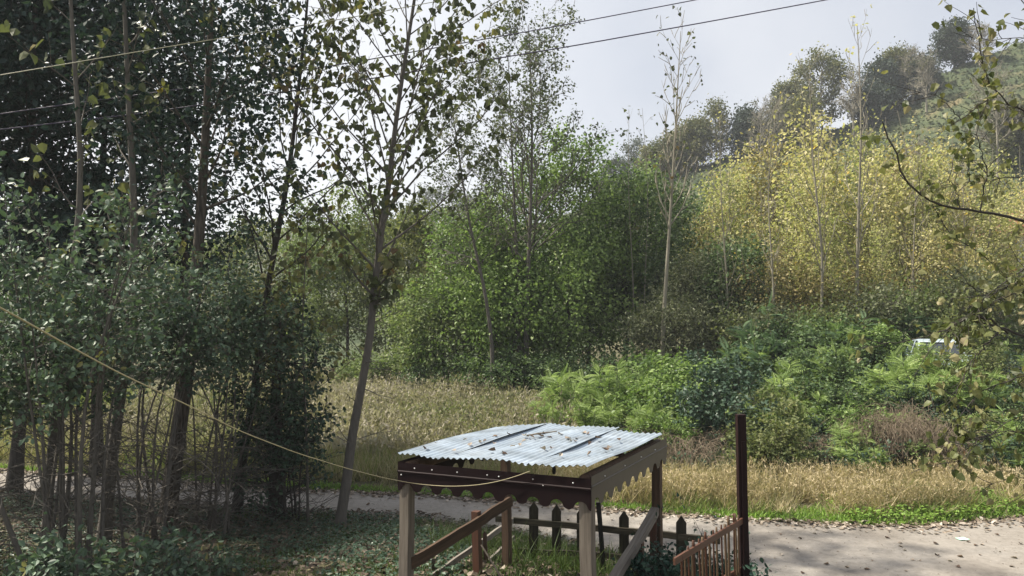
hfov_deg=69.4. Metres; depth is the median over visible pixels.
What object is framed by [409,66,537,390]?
alder tree
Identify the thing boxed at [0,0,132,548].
young poplar
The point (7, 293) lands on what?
broadleaf tree
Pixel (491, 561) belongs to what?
stick
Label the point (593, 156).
alder tree
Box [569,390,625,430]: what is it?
fern leaved bush
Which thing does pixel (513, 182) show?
alder tree
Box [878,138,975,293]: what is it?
yellow poplar
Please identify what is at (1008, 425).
fern leaved bush
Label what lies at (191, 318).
hazel bush
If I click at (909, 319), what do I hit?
feathery sapling
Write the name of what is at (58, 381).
hazel bush
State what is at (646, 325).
willow tree
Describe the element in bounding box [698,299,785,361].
broadleaf tree
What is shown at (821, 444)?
bramble thicket
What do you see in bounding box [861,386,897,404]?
fern leaved bush
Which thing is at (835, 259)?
yellow poplar
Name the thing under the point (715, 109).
ridge tree
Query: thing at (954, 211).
yellow poplar
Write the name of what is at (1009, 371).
leafy bush
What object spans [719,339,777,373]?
fern leaved bush
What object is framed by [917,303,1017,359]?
leafy bush
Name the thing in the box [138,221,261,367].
broadleaf tree
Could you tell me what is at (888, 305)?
broadleaf tree
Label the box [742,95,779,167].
ridge tree
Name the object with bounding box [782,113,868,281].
yellow poplar
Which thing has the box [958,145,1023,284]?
yellow poplar
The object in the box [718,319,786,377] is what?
feathery sapling
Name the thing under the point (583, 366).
leafy bush
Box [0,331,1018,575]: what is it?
ground
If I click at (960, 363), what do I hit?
fern leaved bush
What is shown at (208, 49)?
poplar tree
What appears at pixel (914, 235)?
pale poplar
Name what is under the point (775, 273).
yellow poplar
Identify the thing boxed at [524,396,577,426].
fern leaved bush
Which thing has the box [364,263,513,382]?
broadleaf tree
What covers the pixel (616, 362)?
leafy bush
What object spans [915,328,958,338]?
fern leaved bush
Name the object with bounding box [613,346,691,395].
leafy bush
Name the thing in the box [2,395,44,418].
leafy bush
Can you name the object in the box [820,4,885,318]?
pale poplar
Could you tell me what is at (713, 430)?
leafy bush
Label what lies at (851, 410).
leafy bush
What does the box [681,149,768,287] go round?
yellow poplar
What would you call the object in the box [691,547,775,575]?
rose bush
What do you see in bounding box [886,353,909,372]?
leafy bush
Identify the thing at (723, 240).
pale poplar
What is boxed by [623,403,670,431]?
fern leaved bush
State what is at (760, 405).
leafy bush
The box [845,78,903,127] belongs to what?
ridge tree
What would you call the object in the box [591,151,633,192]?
ridge tree
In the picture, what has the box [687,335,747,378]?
feathery sapling
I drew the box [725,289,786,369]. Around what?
feathery sapling
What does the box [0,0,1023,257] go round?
sky
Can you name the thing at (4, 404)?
hazel bush
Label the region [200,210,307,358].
broadleaf tree
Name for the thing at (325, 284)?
broadleaf tree
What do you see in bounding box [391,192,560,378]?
alder tree
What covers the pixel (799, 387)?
fern leaved bush
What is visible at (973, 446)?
fern leaved bush
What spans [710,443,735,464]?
fern leaved bush
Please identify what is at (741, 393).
fern leaved bush
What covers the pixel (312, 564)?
leaf litter
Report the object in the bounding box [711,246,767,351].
yellow poplar
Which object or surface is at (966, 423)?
leafy bush
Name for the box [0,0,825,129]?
power cable
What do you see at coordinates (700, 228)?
yellow poplar
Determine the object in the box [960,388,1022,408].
fern leaved bush
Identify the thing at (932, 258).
yellow poplar
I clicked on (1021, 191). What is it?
yellow poplar
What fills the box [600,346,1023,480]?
undergrowth
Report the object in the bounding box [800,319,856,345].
feathery sapling
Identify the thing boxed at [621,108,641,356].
poplar tree
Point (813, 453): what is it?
fern leaved bush
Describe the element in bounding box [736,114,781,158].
ridge tree
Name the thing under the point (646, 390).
fern leaved bush
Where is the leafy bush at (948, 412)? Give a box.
[891,399,983,428]
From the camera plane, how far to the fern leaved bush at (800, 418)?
21.62 m
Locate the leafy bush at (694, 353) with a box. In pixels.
[680,343,777,376]
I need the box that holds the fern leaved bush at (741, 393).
[720,381,766,404]
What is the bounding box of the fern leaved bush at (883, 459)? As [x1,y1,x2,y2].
[828,441,893,472]
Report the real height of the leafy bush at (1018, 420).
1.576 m
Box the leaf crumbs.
[25,477,1021,575]
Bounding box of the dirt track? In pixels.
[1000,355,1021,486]
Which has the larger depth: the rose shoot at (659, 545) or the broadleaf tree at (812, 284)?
the broadleaf tree at (812, 284)
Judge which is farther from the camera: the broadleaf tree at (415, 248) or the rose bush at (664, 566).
the broadleaf tree at (415, 248)
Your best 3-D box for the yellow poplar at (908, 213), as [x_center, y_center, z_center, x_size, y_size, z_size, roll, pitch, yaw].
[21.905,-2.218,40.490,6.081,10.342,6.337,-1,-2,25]
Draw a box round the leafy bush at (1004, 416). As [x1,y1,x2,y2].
[979,406,1023,432]
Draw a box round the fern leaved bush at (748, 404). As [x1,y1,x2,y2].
[723,390,764,417]
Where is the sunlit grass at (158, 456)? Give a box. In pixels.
[0,383,610,480]
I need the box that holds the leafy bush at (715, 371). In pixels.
[663,350,781,403]
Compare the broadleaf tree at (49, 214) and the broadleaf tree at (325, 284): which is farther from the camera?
the broadleaf tree at (325, 284)
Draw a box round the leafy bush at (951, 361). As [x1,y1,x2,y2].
[895,342,994,383]
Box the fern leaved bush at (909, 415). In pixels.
[885,408,926,428]
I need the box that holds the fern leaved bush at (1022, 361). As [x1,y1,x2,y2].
[1013,355,1023,366]
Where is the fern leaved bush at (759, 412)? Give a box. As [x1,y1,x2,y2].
[724,402,781,435]
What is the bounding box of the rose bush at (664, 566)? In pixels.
[612,532,720,575]
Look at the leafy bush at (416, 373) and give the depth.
36.46 m
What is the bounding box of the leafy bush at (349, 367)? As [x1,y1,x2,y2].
[328,348,385,383]
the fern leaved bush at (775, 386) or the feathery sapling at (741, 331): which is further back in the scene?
the feathery sapling at (741, 331)
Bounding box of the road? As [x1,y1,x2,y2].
[0,470,1023,575]
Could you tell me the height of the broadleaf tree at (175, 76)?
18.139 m
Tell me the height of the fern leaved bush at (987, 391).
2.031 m
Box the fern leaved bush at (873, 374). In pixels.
[828,362,888,397]
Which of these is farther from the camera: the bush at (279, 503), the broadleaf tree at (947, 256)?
the broadleaf tree at (947, 256)
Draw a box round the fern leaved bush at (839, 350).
[807,336,858,378]
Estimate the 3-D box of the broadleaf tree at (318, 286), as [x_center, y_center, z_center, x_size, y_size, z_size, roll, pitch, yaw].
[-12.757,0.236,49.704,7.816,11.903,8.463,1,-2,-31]
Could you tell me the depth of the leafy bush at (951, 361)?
23.25 m
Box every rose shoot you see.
[656,489,684,556]
[676,492,712,565]
[705,515,754,563]
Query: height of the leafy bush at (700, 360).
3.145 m
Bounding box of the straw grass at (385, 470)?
[0,407,806,509]
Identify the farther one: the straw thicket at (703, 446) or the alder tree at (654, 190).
the alder tree at (654, 190)
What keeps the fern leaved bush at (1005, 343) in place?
on the ground at (333, 482)
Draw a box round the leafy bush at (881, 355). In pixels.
[854,344,906,369]
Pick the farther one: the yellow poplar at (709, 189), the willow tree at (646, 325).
the yellow poplar at (709, 189)
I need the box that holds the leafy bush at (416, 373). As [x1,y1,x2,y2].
[392,359,451,391]
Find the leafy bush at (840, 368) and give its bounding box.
[774,330,870,387]
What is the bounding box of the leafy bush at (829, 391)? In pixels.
[776,369,879,434]
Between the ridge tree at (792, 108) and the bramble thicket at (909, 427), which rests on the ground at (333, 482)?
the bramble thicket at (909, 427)
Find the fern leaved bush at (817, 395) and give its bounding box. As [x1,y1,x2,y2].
[773,386,829,422]
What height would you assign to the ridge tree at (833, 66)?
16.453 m
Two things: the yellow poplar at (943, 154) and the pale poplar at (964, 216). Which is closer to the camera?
the pale poplar at (964, 216)
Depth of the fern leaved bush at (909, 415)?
21.47 m
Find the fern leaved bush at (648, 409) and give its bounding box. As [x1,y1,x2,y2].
[628,398,677,447]
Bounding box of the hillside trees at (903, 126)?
[590,40,1023,339]
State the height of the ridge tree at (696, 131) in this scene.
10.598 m
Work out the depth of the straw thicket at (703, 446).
20.36 m
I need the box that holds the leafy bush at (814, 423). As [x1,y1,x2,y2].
[747,413,830,450]
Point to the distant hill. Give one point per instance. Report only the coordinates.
(10, 303)
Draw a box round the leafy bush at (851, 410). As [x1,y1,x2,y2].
[812,392,905,437]
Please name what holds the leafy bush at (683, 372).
on the ground at (333, 482)
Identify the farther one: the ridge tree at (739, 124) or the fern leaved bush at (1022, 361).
the ridge tree at (739, 124)
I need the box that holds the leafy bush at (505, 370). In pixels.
[477,342,560,395]
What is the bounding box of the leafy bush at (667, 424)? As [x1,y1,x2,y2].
[631,408,709,458]
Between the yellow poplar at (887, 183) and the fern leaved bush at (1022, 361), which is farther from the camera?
the yellow poplar at (887, 183)
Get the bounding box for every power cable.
[0,0,694,114]
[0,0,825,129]
[1,0,442,74]
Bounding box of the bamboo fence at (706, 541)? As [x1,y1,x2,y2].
[673,513,742,575]
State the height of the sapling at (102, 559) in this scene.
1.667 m
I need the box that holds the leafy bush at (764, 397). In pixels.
[736,379,818,416]
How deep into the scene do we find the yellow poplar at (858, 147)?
39.93 m
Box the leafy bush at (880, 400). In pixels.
[843,390,930,417]
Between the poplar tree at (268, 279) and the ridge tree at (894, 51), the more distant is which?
the ridge tree at (894, 51)
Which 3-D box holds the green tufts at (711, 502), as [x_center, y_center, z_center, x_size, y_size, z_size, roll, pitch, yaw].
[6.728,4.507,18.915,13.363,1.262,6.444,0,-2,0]
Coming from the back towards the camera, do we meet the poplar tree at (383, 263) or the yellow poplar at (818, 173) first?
the yellow poplar at (818, 173)
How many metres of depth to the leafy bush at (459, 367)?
35.53 m
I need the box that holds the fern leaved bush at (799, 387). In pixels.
[757,377,828,400]
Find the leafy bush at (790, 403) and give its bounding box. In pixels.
[709,391,817,438]
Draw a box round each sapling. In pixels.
[0,511,98,575]
[44,525,223,575]
[114,518,254,575]
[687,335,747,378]
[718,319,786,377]
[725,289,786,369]
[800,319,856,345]
[819,309,891,370]
[869,305,935,345]
[943,317,1023,349]
[996,304,1023,356]
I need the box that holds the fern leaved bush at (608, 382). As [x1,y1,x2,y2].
[578,355,649,430]
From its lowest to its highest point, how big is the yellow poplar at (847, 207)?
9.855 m
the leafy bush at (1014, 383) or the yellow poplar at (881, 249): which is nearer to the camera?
the leafy bush at (1014, 383)
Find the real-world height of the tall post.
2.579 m
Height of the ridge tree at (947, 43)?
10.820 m
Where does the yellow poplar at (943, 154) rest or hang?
on the ground at (333, 482)
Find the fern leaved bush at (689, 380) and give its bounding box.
[673,370,718,389]
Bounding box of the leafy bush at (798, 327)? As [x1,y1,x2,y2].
[745,307,864,374]
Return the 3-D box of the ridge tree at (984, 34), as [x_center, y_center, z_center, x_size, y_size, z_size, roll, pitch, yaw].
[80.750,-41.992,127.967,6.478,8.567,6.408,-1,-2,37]
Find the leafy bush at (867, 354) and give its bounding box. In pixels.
[811,340,882,374]
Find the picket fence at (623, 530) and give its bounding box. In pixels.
[495,502,719,574]
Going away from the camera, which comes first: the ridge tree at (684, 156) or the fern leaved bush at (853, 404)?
the fern leaved bush at (853, 404)
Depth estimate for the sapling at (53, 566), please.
9.10 m
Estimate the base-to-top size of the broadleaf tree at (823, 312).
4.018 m
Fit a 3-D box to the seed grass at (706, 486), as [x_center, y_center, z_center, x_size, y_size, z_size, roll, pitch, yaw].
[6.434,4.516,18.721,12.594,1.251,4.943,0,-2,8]
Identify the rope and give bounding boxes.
[0,307,529,486]
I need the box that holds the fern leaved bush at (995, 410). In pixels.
[953,404,1023,457]
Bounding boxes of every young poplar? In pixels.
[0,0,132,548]
[55,0,206,544]
[253,184,363,522]
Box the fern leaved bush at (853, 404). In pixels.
[815,388,879,425]
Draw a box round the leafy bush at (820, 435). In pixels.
[800,425,843,465]
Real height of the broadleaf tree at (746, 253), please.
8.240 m
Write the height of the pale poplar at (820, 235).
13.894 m
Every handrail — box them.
[411,495,512,574]
[430,518,514,575]
[609,503,662,575]
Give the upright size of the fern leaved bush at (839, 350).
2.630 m
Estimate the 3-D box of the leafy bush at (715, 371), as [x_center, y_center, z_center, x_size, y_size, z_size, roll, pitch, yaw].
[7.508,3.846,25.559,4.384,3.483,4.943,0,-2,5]
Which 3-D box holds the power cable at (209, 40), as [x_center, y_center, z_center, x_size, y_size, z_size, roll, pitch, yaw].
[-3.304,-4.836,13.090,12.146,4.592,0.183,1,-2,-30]
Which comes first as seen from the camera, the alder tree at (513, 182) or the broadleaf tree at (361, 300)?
the alder tree at (513, 182)
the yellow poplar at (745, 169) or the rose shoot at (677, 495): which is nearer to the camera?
the rose shoot at (677, 495)
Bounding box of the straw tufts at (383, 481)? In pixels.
[0,454,1023,523]
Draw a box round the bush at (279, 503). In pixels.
[215,294,342,520]
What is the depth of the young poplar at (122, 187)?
13.41 m
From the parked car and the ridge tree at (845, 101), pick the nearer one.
the parked car
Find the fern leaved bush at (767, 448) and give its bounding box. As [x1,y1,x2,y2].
[728,434,797,469]
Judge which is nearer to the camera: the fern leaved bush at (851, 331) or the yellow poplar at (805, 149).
the fern leaved bush at (851, 331)
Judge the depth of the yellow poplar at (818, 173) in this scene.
35.00 m
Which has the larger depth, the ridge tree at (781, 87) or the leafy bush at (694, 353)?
the ridge tree at (781, 87)
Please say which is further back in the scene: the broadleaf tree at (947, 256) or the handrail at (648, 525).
the broadleaf tree at (947, 256)
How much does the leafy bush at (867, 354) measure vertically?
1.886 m
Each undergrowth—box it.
[557,324,1023,426]
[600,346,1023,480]
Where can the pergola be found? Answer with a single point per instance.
(433, 463)
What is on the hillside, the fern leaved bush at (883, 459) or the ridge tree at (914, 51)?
the ridge tree at (914, 51)
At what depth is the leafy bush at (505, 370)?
33.24 m
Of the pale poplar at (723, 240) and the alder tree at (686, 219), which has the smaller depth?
the pale poplar at (723, 240)
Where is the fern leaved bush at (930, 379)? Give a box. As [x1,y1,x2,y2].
[874,352,985,415]
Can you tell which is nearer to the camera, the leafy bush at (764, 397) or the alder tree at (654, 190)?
the leafy bush at (764, 397)
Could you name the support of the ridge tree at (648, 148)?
on the hillside
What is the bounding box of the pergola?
[397,423,667,575]
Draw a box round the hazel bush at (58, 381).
[0,151,200,575]
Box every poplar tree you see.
[17,0,342,534]
[193,0,390,515]
[198,0,525,527]
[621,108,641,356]
[635,109,657,354]
[653,5,702,361]
[847,0,1023,507]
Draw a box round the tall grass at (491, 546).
[415,509,697,575]
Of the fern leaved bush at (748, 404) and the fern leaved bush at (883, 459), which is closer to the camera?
the fern leaved bush at (883, 459)
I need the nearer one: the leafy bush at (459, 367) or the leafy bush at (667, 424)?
the leafy bush at (667, 424)
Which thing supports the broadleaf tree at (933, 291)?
on the ground at (333, 482)
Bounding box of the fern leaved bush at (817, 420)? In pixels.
[799,406,832,430]
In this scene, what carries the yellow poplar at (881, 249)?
on the ground at (333, 482)
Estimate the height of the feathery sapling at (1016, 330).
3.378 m
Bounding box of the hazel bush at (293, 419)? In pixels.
[205,320,368,528]
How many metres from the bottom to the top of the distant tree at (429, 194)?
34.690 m
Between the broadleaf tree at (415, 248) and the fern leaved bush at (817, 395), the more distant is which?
the broadleaf tree at (415, 248)
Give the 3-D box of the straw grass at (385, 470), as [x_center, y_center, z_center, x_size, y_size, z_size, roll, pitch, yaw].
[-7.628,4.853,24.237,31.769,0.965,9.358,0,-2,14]
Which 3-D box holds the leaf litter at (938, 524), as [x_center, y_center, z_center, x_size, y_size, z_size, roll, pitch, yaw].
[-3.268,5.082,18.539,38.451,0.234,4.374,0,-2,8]
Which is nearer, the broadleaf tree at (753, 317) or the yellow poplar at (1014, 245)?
the broadleaf tree at (753, 317)
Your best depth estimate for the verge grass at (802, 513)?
16.37 m
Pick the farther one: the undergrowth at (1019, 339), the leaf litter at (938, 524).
the undergrowth at (1019, 339)
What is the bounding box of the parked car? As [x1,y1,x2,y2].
[903,339,973,373]
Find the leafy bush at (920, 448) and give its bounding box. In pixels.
[890,437,964,469]
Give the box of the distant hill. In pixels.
[0,221,523,320]
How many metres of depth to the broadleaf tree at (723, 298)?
33.87 m
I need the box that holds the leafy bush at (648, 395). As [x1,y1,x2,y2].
[609,361,717,430]
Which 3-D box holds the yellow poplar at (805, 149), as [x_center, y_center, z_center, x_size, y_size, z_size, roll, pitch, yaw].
[15.548,-3.530,38.084,7.020,12.708,7.244,-1,-2,24]
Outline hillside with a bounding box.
[3,43,1023,366]
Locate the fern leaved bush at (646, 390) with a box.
[638,377,671,405]
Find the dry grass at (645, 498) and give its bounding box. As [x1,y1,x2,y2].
[527,460,1023,516]
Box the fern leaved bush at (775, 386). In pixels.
[752,367,797,401]
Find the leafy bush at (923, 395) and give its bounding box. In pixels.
[873,368,962,413]
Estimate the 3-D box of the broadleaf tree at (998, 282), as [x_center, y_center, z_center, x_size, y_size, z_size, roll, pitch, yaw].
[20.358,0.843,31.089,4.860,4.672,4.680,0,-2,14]
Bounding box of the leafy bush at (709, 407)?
[645,362,786,449]
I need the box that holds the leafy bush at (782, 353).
[756,330,815,382]
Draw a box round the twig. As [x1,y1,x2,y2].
[527,431,556,435]
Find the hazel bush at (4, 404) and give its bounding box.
[0,292,82,575]
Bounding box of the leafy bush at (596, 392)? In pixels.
[575,376,623,412]
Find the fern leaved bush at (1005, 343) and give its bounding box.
[970,339,1018,365]
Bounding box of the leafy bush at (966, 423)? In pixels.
[922,410,1008,453]
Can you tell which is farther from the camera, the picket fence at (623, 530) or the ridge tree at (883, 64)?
the ridge tree at (883, 64)
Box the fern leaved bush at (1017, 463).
[983,437,1023,477]
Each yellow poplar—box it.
[664,150,773,273]
[670,186,743,294]
[672,217,708,273]
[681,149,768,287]
[704,134,795,274]
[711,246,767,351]
[727,111,816,297]
[733,202,786,288]
[738,164,842,312]
[740,98,872,309]
[751,236,812,333]
[765,137,822,274]
[775,192,879,316]
[776,132,869,307]
[777,151,897,322]
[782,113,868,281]
[825,109,909,309]
[825,136,933,323]
[849,110,971,291]
[852,212,916,324]
[855,117,918,271]
[866,154,977,290]
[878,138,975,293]
[898,126,999,320]
[899,216,970,295]
[914,141,995,317]
[933,163,1006,284]
[942,183,1023,318]
[952,217,1001,315]
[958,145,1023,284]
[967,187,1023,333]
[995,145,1023,218]
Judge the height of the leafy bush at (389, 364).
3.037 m
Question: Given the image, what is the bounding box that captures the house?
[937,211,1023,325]
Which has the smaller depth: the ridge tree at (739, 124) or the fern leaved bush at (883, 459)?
the fern leaved bush at (883, 459)
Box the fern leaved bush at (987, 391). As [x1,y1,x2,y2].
[920,362,1016,418]
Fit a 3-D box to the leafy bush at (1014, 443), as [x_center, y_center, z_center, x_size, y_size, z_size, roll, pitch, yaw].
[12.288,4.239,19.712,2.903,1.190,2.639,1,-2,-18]
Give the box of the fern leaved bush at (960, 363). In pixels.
[918,351,983,397]
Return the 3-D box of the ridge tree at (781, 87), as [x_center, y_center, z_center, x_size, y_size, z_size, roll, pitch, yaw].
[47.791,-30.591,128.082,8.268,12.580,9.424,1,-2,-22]
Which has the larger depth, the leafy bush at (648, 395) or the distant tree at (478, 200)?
the distant tree at (478, 200)
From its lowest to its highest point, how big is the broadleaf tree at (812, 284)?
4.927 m
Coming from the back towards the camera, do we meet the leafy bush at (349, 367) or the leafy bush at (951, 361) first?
the leafy bush at (349, 367)
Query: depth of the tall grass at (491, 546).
10.36 m
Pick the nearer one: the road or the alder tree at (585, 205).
the road
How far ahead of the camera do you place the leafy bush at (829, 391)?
23.06 m
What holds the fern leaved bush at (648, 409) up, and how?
on the ground at (333, 482)
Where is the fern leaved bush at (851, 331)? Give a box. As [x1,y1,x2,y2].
[816,321,877,365]
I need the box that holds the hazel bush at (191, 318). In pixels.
[9,237,264,571]
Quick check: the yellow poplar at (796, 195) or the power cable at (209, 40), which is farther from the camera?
the yellow poplar at (796, 195)
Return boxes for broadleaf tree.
[0,0,169,312]
[0,0,270,493]
[0,0,271,476]
[0,245,92,357]
[5,0,317,461]
[13,230,171,365]
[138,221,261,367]
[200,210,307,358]
[261,204,380,368]
[267,173,407,362]
[327,201,456,363]
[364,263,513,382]
[370,192,493,364]
[654,218,798,356]
[681,247,808,352]
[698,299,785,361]
[710,293,806,358]
[748,299,848,343]
[755,249,854,320]
[778,286,879,336]
[814,247,905,323]
[823,271,943,347]
[841,276,961,337]
[886,265,982,335]
[894,234,1002,315]
[909,255,1023,348]
[936,253,1023,349]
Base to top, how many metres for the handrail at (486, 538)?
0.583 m
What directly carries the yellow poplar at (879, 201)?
on the ground at (333, 482)
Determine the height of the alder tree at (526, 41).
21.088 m
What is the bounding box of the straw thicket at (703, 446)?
[617,419,735,470]
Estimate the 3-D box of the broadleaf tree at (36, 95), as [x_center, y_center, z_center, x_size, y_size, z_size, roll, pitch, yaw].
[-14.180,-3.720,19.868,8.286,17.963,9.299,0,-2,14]
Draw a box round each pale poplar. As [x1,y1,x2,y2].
[704,111,748,348]
[745,88,799,313]
[786,41,853,313]
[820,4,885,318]
[893,116,942,291]
[939,151,994,290]
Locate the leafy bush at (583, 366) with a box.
[540,346,619,389]
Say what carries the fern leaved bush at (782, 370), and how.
on the ground at (333, 482)
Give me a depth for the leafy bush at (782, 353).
28.45 m
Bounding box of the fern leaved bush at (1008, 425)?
[964,416,1023,454]
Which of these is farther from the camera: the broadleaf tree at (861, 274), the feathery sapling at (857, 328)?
the broadleaf tree at (861, 274)
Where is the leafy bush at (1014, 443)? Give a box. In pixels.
[935,424,1023,471]
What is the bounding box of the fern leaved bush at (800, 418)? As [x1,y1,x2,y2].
[761,399,821,441]
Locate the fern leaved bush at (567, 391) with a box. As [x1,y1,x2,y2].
[533,360,597,416]
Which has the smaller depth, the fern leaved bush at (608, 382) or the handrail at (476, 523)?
the handrail at (476, 523)
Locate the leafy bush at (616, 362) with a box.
[582,339,672,389]
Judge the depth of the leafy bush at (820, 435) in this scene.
21.01 m
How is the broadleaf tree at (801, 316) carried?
on the ground at (333, 482)
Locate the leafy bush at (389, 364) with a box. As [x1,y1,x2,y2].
[349,345,430,385]
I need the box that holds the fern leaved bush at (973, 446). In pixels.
[916,434,1010,463]
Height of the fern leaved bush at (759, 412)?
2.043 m
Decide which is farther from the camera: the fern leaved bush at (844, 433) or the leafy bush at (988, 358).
the leafy bush at (988, 358)
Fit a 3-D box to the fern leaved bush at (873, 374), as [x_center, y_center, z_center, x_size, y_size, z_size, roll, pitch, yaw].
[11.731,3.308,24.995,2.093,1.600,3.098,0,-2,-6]
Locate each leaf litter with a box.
[0,468,1023,533]
[0,489,691,575]
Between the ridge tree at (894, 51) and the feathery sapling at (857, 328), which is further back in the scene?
the ridge tree at (894, 51)
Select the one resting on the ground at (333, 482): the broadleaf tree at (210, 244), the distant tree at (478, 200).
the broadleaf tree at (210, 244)
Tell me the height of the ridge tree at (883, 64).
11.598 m
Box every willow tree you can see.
[613,282,729,362]
[632,239,769,361]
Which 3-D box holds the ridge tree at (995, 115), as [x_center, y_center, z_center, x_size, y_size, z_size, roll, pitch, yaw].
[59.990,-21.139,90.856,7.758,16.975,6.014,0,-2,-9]
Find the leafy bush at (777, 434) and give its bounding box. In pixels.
[720,400,821,474]
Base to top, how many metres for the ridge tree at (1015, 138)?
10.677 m
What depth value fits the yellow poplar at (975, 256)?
31.87 m
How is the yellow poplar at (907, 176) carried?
on the ground at (333, 482)
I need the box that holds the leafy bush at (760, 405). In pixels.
[720,404,801,446]
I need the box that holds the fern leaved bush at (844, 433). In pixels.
[824,416,883,465]
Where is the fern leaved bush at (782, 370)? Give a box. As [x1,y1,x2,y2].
[755,354,837,392]
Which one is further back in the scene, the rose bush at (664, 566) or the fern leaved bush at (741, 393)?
the fern leaved bush at (741, 393)
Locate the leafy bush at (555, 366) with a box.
[505,354,578,393]
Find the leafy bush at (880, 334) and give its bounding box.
[837,319,908,371]
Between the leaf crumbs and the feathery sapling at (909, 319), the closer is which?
the leaf crumbs
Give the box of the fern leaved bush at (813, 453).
[789,444,828,469]
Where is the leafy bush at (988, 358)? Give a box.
[965,343,1015,381]
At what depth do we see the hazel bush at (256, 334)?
14.33 m
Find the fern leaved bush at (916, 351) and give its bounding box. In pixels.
[883,333,956,392]
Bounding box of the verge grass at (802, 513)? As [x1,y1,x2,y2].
[0,463,1023,525]
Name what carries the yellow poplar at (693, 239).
on the ground at (333, 482)
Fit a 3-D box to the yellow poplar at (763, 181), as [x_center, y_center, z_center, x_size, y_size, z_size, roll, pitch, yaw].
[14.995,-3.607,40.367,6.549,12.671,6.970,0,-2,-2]
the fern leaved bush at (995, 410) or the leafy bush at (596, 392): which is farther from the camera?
the leafy bush at (596, 392)
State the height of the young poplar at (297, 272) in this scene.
7.323 m
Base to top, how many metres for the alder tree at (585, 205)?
14.551 m
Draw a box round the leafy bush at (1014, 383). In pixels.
[995,376,1023,392]
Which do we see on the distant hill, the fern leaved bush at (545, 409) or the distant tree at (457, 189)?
the distant tree at (457, 189)
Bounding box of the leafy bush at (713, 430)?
[692,419,731,452]
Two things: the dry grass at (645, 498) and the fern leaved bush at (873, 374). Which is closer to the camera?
the dry grass at (645, 498)
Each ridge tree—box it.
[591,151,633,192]
[616,132,646,184]
[632,139,678,181]
[652,125,696,174]
[666,113,718,170]
[683,92,733,163]
[723,100,766,159]
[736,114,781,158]
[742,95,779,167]
[759,91,794,160]
[761,171,799,239]
[762,73,820,144]
[772,85,828,147]
[787,44,858,135]
[834,63,868,136]
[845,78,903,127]
[855,52,910,111]
[879,36,914,101]
[889,136,931,193]
[896,42,933,104]
[899,47,946,101]
[904,47,942,112]
[925,14,976,69]
[958,19,998,66]
[966,55,1022,182]
[973,94,1023,168]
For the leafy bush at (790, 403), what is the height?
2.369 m
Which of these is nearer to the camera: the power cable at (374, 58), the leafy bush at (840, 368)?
the power cable at (374, 58)
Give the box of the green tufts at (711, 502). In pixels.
[519,460,1023,517]
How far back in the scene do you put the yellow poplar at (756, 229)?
37.08 m
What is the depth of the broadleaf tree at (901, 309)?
29.71 m
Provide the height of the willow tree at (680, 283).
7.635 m
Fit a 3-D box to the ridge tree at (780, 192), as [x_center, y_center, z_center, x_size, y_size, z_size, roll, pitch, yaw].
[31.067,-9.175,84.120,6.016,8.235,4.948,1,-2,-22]
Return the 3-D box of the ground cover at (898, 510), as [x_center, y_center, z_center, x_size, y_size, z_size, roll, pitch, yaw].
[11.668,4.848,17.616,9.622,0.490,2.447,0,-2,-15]
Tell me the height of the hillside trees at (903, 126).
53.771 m
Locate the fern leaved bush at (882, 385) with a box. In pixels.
[859,369,898,392]
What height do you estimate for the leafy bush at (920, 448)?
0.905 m
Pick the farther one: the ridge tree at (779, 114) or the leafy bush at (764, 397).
the ridge tree at (779, 114)
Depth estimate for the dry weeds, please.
26.65 m
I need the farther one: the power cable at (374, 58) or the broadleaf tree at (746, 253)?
the broadleaf tree at (746, 253)
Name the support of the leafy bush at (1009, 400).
on the ground at (333, 482)
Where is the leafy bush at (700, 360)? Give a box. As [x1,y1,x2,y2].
[668,350,756,377]
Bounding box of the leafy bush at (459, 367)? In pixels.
[436,351,500,393]
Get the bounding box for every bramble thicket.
[712,433,881,465]
[808,392,996,472]
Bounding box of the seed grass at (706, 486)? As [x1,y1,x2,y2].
[532,439,1023,512]
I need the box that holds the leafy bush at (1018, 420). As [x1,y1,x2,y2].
[983,402,1023,434]
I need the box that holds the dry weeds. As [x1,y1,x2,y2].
[43,362,591,466]
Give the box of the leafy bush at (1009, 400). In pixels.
[972,387,1023,417]
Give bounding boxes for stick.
[481,545,500,575]
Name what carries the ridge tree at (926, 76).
on the hillside
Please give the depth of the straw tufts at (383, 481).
16.64 m
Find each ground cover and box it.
[0,490,471,575]
[812,473,1023,522]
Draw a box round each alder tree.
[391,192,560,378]
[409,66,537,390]
[422,5,617,366]
[444,246,582,384]
[446,0,621,365]
[452,121,629,360]
[484,110,679,363]
[501,207,670,368]
[551,157,723,361]
[608,158,715,360]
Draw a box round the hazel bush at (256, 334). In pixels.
[88,215,327,550]
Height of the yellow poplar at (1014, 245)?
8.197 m
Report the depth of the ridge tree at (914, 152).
90.42 m
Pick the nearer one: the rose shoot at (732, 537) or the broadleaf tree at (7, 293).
the rose shoot at (732, 537)
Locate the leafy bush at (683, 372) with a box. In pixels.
[612,352,736,417]
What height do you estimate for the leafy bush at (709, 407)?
2.968 m
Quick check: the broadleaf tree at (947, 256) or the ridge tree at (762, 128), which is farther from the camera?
the ridge tree at (762, 128)
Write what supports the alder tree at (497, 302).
on the ground at (333, 482)
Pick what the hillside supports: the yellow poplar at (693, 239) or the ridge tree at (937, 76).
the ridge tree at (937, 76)
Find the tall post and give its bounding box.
[735,414,749,575]
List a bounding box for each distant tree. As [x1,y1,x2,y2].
[359,216,393,271]
[389,200,420,271]
[405,182,447,264]
[446,186,476,255]
[463,181,499,243]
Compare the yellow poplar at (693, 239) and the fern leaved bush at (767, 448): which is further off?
the yellow poplar at (693, 239)

